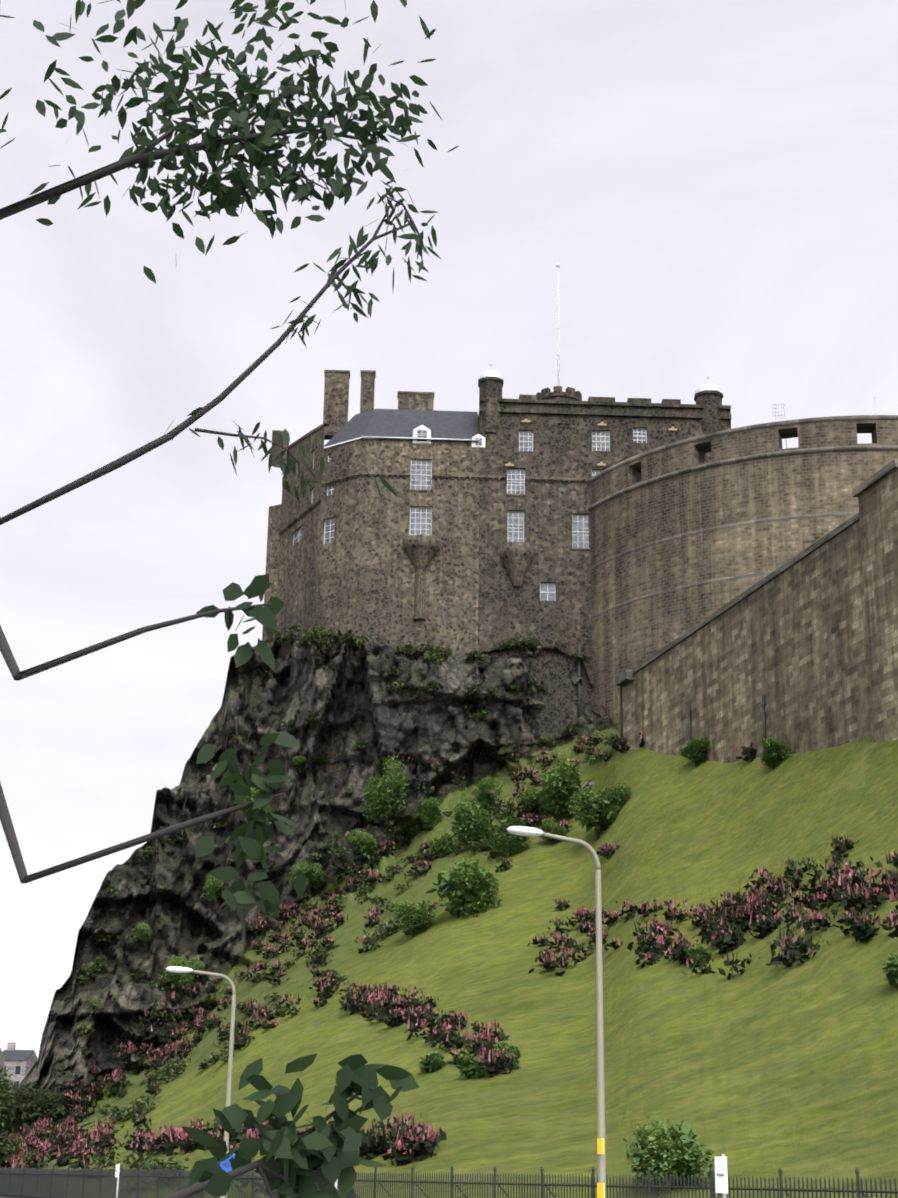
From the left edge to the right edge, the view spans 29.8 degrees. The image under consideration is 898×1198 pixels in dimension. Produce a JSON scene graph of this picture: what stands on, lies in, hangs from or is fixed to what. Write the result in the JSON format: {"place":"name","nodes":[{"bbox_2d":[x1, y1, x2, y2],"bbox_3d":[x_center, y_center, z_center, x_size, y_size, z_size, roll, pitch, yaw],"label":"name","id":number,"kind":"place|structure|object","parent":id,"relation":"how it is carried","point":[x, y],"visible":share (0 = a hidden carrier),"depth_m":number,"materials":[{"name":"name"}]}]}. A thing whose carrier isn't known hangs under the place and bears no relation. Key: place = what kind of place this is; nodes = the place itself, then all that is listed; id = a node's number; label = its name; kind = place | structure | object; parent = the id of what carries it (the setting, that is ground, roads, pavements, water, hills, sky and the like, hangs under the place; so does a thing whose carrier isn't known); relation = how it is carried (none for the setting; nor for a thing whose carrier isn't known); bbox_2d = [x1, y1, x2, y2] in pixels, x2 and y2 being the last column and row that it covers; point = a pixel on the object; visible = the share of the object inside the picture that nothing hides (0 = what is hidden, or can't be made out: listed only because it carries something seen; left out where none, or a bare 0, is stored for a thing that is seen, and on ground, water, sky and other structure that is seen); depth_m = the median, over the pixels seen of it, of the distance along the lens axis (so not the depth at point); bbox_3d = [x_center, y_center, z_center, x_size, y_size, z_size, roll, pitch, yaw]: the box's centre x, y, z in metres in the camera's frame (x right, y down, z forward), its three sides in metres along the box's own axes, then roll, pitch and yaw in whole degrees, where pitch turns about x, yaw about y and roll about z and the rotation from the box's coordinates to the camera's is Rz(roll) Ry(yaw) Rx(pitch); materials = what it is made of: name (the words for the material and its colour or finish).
{"place":"outdoors","nodes":[
{"label":"outdoors","id":0,"kind":"place"},
{"bbox_2d":[0,1042,37,1091],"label":"town buildings","id":1,"kind":"structure","parent":0,"point":[11,1057],"depth_m":373.69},
{"bbox_2d":[4,1066,20,1087],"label":"house windows","id":2,"kind":"structure","parent":1,"relation":"attached to","point":[17,1069],"depth_m":372.93,"materials":[{"name":"grey glass"}]},
{"bbox_2d":[0,0,458,1197],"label":"tree","id":3,"kind":"object","parent":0,"point":[336,1142],"depth_m":4.53,"materials":[{"name":"green plant"}]},
{"bbox_2d":[0,624,897,1197],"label":"rocky hill","id":4,"kind":"structure","parent":0,"point":[758,1066],"depth_m":100.12,"materials":[{"name":"green plant"}]},
{"bbox_2d":[15,624,615,1197],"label":"scrub bushes","id":5,"kind":"object","parent":4,"relation":"on","point":[391,926],"visible":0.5,"depth_m":132.31,"materials":[{"name":"green plant"}]},
{"bbox_2d":[0,731,897,1176],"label":"flowering shrubs","id":6,"kind":"object","parent":4,"relation":"on","point":[754,907],"visible":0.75,"depth_m":90.12,"materials":[{"name":"pink plant"}]},
{"bbox_2d":[0,735,897,1190],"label":"shrubs","id":7,"kind":"object","parent":4,"relation":"on","point":[562,793],"depth_m":120.04,"materials":[{"name":"green plant"}]},
{"bbox_2d":[262,370,731,777],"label":"castle","id":8,"kind":"structure","parent":4,"relation":"on","point":[465,577],"depth_m":159.95,"materials":[{"name":"brown stone"}]},
{"bbox_2d":[293,424,646,600],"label":"window frames","id":9,"kind":"structure","parent":8,"relation":"attached to","point":[423,427],"depth_m":161.42,"materials":[{"name":"white wood"}]},
{"bbox_2d":[294,429,645,600],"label":"window panes","id":10,"kind":"structure","parent":9,"relation":"in","point":[418,470],"depth_m":160.84,"materials":[{"name":"grey glass"}]},
{"bbox_2d":[577,645,580,717],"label":"drainpipe","id":11,"kind":"object","parent":8,"relation":"attached to","point":[578,702],"visible":0.52,"depth_m":154.50,"materials":[{"name":"grey metal"}]},
{"bbox_2d":[582,782,814,957],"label":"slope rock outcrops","id":12,"kind":"object","parent":4,"relation":"on","point":[592,783],"visible":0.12,"depth_m":135.05,"materials":[{"name":"grey stone"}]},
{"bbox_2d":[588,415,897,730],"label":"curved stone wall","id":13,"kind":"structure","parent":4,"relation":"on","point":[685,536],"depth_m":148.34,"materials":[{"name":"stone"}]},
{"bbox_2d":[772,395,875,448],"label":"battery rail","id":14,"kind":"object","parent":13,"relation":"on","point":[775,408],"visible":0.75,"depth_m":155.24,"materials":[{"name":"grey"}]},
{"bbox_2d":[618,459,897,762],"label":"stone wall","id":15,"kind":"structure","parent":4,"relation":"on","point":[805,642],"depth_m":104.65,"materials":[{"name":"brown stone"}]},
{"bbox_2d":[615,669,765,749],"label":"drainpipes","id":16,"kind":"object","parent":15,"relation":"attached to","point":[624,677],"visible":0.9,"depth_m":131.50,"materials":[{"name":"grey metal"}]},
{"bbox_2d":[0,1164,897,1197],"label":"iron railings","id":17,"kind":"object","parent":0,"point":[17,1182],"visible":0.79,"depth_m":43.08,"materials":[{"name":"black metal"}]},
{"bbox_2d":[0,0,897,1057],"label":"sky","id":18,"kind":"structure","parent":0,"point":[711,186],"materials":[{"name":"white"}]},
{"bbox_2d":[322,264,721,466],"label":"castle roof","id":19,"kind":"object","parent":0,"point":[404,423],"visible":0.85,"depth_m":164.36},
{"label":"johnston terrace road","id":20,"kind":"structure","parent":0,"visible":0},
{"bbox_2d":[115,1163,119,1197],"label":"sign post","id":21,"kind":"object","parent":20,"relation":"on","point":[117,1171],"visible":1,"depth_m":57.17,"materials":[{"name":"grey metal"}]},
{"bbox_2d":[192,970,235,1197],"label":"lamp post","id":22,"kind":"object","parent":20,"relation":"on","point":[229,1075],"depth_m":51.20,"materials":[{"name":"grey metal"}]},
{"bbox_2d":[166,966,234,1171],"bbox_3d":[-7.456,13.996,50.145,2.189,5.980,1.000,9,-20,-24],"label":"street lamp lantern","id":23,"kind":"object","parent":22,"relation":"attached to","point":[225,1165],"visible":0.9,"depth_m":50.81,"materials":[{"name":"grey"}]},
{"bbox_2d":[541,832,605,1197],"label":"lamp post","id":24,"kind":"object","parent":20,"relation":"on","point":[600,1076],"visible":0.96,"depth_m":34.69,"materials":[{"name":"grey metal"}]},
{"bbox_2d":[507,826,604,1197],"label":"street lamp","id":25,"kind":"object","parent":24,"relation":"attached to","point":[522,831],"visible":1,"depth_m":34.75,"materials":[{"name":"grey"}]},
{"bbox_2d":[715,1154,727,1197],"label":"parking sign","id":26,"kind":"object","parent":20,"relation":"on","point":[721,1183],"visible":1,"depth_m":30.26,"materials":[{"name":"white metal"}]}
]}

